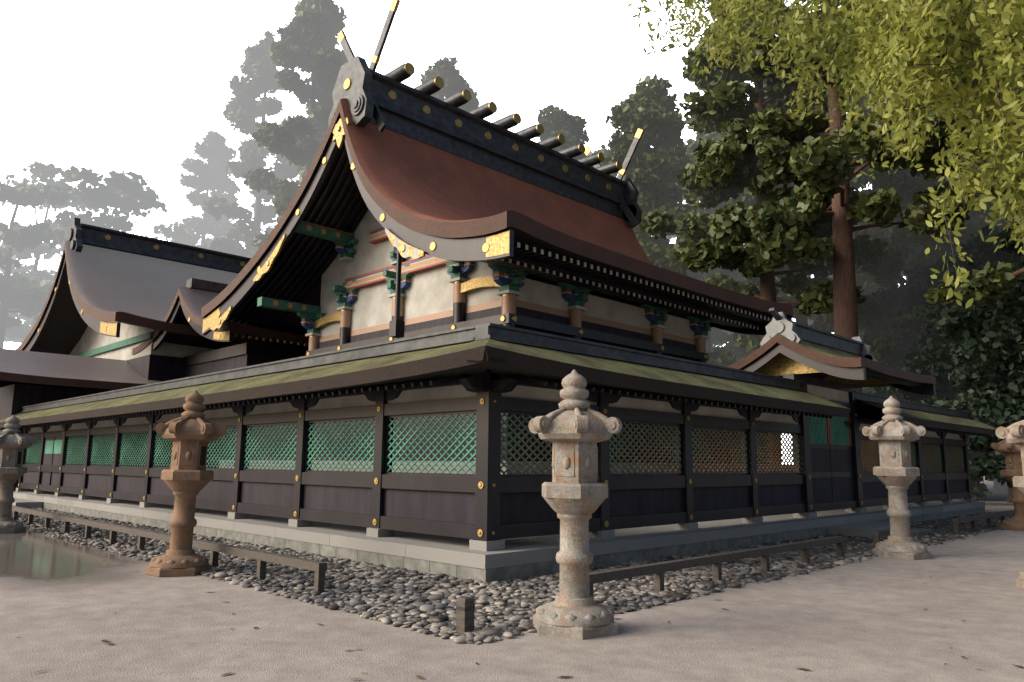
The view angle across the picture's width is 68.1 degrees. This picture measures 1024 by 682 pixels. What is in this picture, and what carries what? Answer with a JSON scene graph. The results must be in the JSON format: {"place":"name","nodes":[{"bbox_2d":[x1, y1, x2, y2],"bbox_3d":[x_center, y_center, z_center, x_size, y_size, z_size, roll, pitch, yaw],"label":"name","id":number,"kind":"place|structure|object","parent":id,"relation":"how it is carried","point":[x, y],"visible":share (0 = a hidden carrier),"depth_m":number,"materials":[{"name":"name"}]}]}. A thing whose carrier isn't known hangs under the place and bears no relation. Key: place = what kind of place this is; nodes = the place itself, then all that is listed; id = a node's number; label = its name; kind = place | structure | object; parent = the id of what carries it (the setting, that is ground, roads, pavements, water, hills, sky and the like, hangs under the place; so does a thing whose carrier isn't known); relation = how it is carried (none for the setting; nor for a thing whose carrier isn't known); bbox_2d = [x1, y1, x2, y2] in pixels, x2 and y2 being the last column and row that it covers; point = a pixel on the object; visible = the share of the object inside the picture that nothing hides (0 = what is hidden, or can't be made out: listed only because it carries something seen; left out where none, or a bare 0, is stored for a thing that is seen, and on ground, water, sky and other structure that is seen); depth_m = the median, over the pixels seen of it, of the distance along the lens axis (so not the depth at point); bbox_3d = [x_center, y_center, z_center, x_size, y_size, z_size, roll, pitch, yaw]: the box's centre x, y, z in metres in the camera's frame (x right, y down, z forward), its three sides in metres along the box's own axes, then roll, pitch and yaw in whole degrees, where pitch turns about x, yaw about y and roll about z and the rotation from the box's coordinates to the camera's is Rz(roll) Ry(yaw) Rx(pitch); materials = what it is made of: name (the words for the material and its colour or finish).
{"place":"outdoors","nodes":[
{"label":"outdoors","id":0,"kind":"place"},
{"bbox_2d":[0,0,905,464],"label":"sky","id":1,"kind":"structure","parent":0,"point":[102,86],"materials":[{"name":"white"}]},
{"bbox_2d":[0,476,1023,681],"bbox_3d":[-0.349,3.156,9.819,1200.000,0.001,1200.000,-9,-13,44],"label":"ground","id":2,"kind":"structure","parent":0,"point":[870,620],"depth_m":7.01,"materials":[{"name":"beige sand"}]},
{"bbox_2d":[0,415,37,533],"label":"stone lantern","id":3,"kind":"object","parent":2,"relation":"on","point":[14,443],"visible":1,"depth_m":16.29,"materials":[{"name":"grey stone"}]},
{"bbox_2d":[0,174,68,343],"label":"pine tree","id":4,"kind":"object","parent":2,"relation":"on","point":[28,268],"visible":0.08,"depth_m":77.58,"materials":[{"name":"grey plant"}]},
{"bbox_2d":[0,180,81,348],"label":"pine tree","id":5,"kind":"object","parent":2,"relation":"on","point":[24,296],"visible":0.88,"depth_m":51.74,"materials":[{"name":"grey plant"}]},
{"bbox_2d":[0,160,102,339],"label":"pine tree","id":6,"kind":"object","parent":2,"relation":"on","point":[42,172],"visible":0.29,"depth_m":65.03,"materials":[{"name":"grey plant"}]},
{"bbox_2d":[40,165,167,283],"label":"pine tree","id":7,"kind":"object","parent":2,"relation":"on","point":[123,192],"visible":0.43,"depth_m":57.20,"materials":[{"name":"grey plant"}]},
{"bbox_2d":[0,217,308,490],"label":"shrine building","id":8,"kind":"structure","parent":2,"relation":"on","point":[121,310],"depth_m":34.70,"materials":[{"name":"paint"}]},
{"bbox_2d":[153,223,201,242],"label":"pine tree","id":9,"kind":"object","parent":2,"relation":"on","point":[174,233],"visible":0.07,"depth_m":75.92,"materials":[{"name":"grey plant"}]},
{"bbox_2d":[144,390,226,576],"bbox_3d":[-4.631,1.983,10.830,0.963,2.584,0.912,-9,-13,44],"label":"stone lantern","id":10,"kind":"object","parent":2,"relation":"on","point":[187,477],"visible":1,"depth_m":10.63,"materials":[{"name":"brown stone"}]},
{"bbox_2d":[174,130,240,247],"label":"cedar tree","id":11,"kind":"object","parent":2,"relation":"on","point":[213,150],"visible":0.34,"depth_m":81.31,"materials":[{"name":"green plant"}]},
{"bbox_2d":[188,238,251,251],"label":"pine tree","id":12,"kind":"object","parent":2,"relation":"on","point":[204,246],"depth_m":65.41,"materials":[{"name":"grey plant"}]},
{"bbox_2d":[203,30,297,257],"bbox_3d":[-20.674,-7.576,61.071,8.738,37.414,9.936,0,-9,1],"label":"cedar tree","id":13,"kind":"object","parent":2,"relation":"on","point":[244,110],"visible":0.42,"depth_m":60.75,"materials":[{"name":"green plant"}]},
{"bbox_2d":[242,0,347,248],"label":"cedar tree","id":14,"kind":"object","parent":2,"relation":"on","point":[308,38],"visible":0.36,"depth_m":47.66,"materials":[{"name":"green plant"}]},
{"bbox_2d":[420,56,479,111],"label":"cedar tree","id":15,"kind":"object","parent":2,"relation":"on","point":[447,72],"visible":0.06,"depth_m":52.55,"materials":[{"name":"green plant"}]},
{"bbox_2d":[201,0,792,473],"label":"shrine building","id":16,"kind":"structure","parent":2,"relation":"on","point":[417,210],"depth_m":24.26,"materials":[{"name":"paint"}]},
{"bbox_2d":[12,491,984,582],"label":"stone platform","id":17,"kind":"structure","parent":2,"relation":"on","point":[519,558],"depth_m":13.52,"materials":[{"name":"stone"}]},
{"bbox_2d":[0,323,996,550],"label":"lattice fence","id":18,"kind":"object","parent":17,"relation":"on","point":[488,374],"visible":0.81,"depth_m":13.72,"materials":[{"name":"wood"}]},
{"bbox_2d":[727,308,935,517],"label":"gate","id":19,"kind":"structure","parent":17,"relation":"on","point":[836,368],"depth_m":18.38,"materials":[{"name":"wood"}]},
{"bbox_2d":[11,507,1012,644],"bbox_3d":[-0.185,5.514,24.553,25.761,0.112,26.262,-9,-13,44],"label":"pebble border","id":20,"kind":"object","parent":2,"relation":"on","point":[405,598],"visible":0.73,"depth_m":9.94,"materials":[{"name":"grey gravel"}]},
{"bbox_2d":[456,596,474,632],"bbox_3d":[-0.430,2.525,6.970,0.126,0.335,0.126,-9,-13,44],"label":"post","id":21,"kind":"object","parent":20,"relation":"on","point":[465,608],"visible":0.91,"depth_m":6.93,"materials":[{"name":"grey wood"}]},
{"bbox_2d":[12,505,1013,595],"bbox_3d":[-2.547,4.026,16.437,34.969,0.360,16.034,0,-9,5],"label":"railing","id":22,"kind":"object","parent":2,"relation":"on","point":[657,570],"visible":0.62,"depth_m":10.91,"materials":[{"name":"brown wood"}]},
{"bbox_2d":[16,548,1023,678],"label":"fallen leaves","id":23,"kind":"object","parent":2,"relation":"on","point":[418,676],"visible":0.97,"depth_m":6.24,"materials":[{"name":"brown plant"}]},
{"bbox_2d":[537,104,602,166],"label":"cedar tree","id":24,"kind":"object","parent":2,"relation":"on","point":[552,120],"visible":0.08,"depth_m":54.14,"materials":[{"name":"green plant"}]},
{"bbox_2d":[528,369,621,639],"bbox_3d":[0.609,1.511,7.366,0.924,2.489,0.950,-9,-13,44],"label":"stone lantern","id":25,"kind":"object","parent":2,"relation":"on","point":[574,429],"visible":1,"depth_m":7.18,"materials":[{"name":"beige stone"}]},
{"bbox_2d":[593,144,617,177],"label":"cedar tree","id":26,"kind":"object","parent":2,"relation":"on","point":[604,151],"depth_m":68.38,"materials":[{"name":"green plant"}]},
{"bbox_2d":[601,73,736,366],"bbox_3d":[8.693,-4.364,50.751,10.597,28.281,9.589,-9,-13,44],"label":"cedar tree","id":27,"kind":"object","parent":2,"relation":"on","point":[649,108],"visible":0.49,"depth_m":50.20,"materials":[{"name":"green plant"}]},
{"bbox_2d":[657,196,686,239],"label":"cedar tree","id":28,"kind":"object","parent":2,"relation":"on","point":[670,237],"depth_m":87.13,"materials":[{"name":"green plant"}]},
{"bbox_2d":[675,128,756,360],"bbox_3d":[14.731,-3.228,57.510,9.177,28.302,8.261,-9,-13,44],"label":"cedar tree","id":29,"kind":"object","parent":2,"relation":"on","point":[717,336],"visible":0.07,"depth_m":57.07,"materials":[{"name":"green plant"}]},
{"bbox_2d":[711,208,745,360],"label":"cedar tree","id":30,"kind":"object","parent":2,"relation":"on","point":[728,332],"depth_m":70.11,"materials":[{"name":"green plant"}]},
{"bbox_2d":[638,0,888,463],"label":"cedar tree","id":31,"kind":"object","parent":2,"relation":"on","point":[723,171],"visible":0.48,"depth_m":38.35,"materials":[{"name":"green plant"}]},
{"bbox_2d":[727,79,875,351],"bbox_3d":[18.196,-4.904,47.934,10.394,28.611,10.952,-9,-13,44],"label":"cedar tree","id":32,"kind":"object","parent":2,"relation":"on","point":[747,198],"visible":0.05,"depth_m":46.70,"materials":[{"name":"green plant"}]},
{"bbox_2d":[779,271,832,325],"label":"cedar tree","id":33,"kind":"object","parent":2,"relation":"on","point":[810,322],"depth_m":65.94,"materials":[{"name":"green plant"}]},
{"bbox_2d":[626,0,1023,307],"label":"camphor tree","id":34,"kind":"object","parent":2,"relation":"on","point":[887,44],"visible":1,"depth_m":8.86,"materials":[{"name":"green plant"}]},
{"bbox_2d":[720,0,956,471],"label":"cedar tree","id":35,"kind":"object","parent":2,"relation":"on","point":[826,164],"visible":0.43,"depth_m":32.98,"materials":[{"name":"green plant"}]},
{"bbox_2d":[808,72,977,359],"bbox_3d":[21.194,-4.841,44.332,10.335,27.388,9.931,-4,-10,26],"label":"cedar tree","id":36,"kind":"object","parent":2,"relation":"on","point":[905,243],"visible":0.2,"depth_m":40.75,"materials":[{"name":"green plant"}]},
{"bbox_2d":[862,396,931,559],"bbox_3d":[6.809,2.377,13.409,1.023,2.825,1.007,-9,-13,44],"label":"stone lantern","id":37,"kind":"object","parent":2,"relation":"on","point":[895,472],"visible":1,"depth_m":13.23,"materials":[{"name":"beige stone"}]},
{"bbox_2d":[860,277,992,500],"bbox_3d":[21.614,2.507,41.019,8.687,12.142,9.102,-1,-9,11],"label":"dark conifer tree","id":38,"kind":"object","parent":2,"relation":"on","point":[893,298],"visible":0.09,"depth_m":40.73,"materials":[{"name":"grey plant"}]},
{"bbox_2d":[858,215,1000,486],"bbox_3d":[26.508,-4.865,46.629,9.898,28.261,9.996,3,-9,-12],"label":"cedar tree","id":39,"kind":"object","parent":2,"relation":"on","point":[918,249],"depth_m":45.36,"materials":[{"name":"green plant"}]},
{"bbox_2d":[868,255,1023,499],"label":"dark conifer tree","id":40,"kind":"object","parent":2,"relation":"on","point":[915,279],"visible":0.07,"depth_m":38.41,"materials":[{"name":"green plant"}]},
{"bbox_2d":[884,0,1023,305],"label":"cedar tree","id":41,"kind":"object","parent":2,"relation":"on","point":[988,284],"visible":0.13,"depth_m":30.97,"materials":[{"name":"green plant"}]},
{"bbox_2d":[906,138,1016,278],"bbox_3d":[26.793,-5.474,40.634,10.146,27.552,9.808,3,-10,-15],"label":"cedar tree","id":42,"kind":"object","parent":2,"relation":"on","point":[922,256],"visible":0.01,"depth_m":40.51,"materials":[{"name":"green plant"}]},
{"bbox_2d":[901,225,1023,502],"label":"dark conifer tree","id":43,"kind":"object","parent":2,"relation":"on","point":[962,328],"visible":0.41,"depth_m":34.31,"materials":[{"name":"green plant"}]},
{"bbox_2d":[923,220,1023,488],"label":"dark conifer tree","id":44,"kind":"object","parent":2,"relation":"on","point":[1008,332],"visible":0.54,"depth_m":31.97,"materials":[{"name":"green plant"}]},
{"bbox_2d":[991,454,1007,492],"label":"dark conifer tree","id":45,"kind":"object","parent":2,"relation":"on","point":[998,487],"depth_m":47.86,"materials":[{"name":"grey plant"}]},
{"bbox_2d":[991,422,1023,530],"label":"stone lantern","id":46,"kind":"object","parent":2,"relation":"on","point":[1013,461],"visible":0.67,"depth_m":19.27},
{"bbox_2d":[995,420,1023,587],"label":"stone lantern","id":47,"kind":"object","parent":2,"relation":"on","point":[1013,433],"visible":1,"depth_m":10.13,"materials":[{"name":"beige stone"}]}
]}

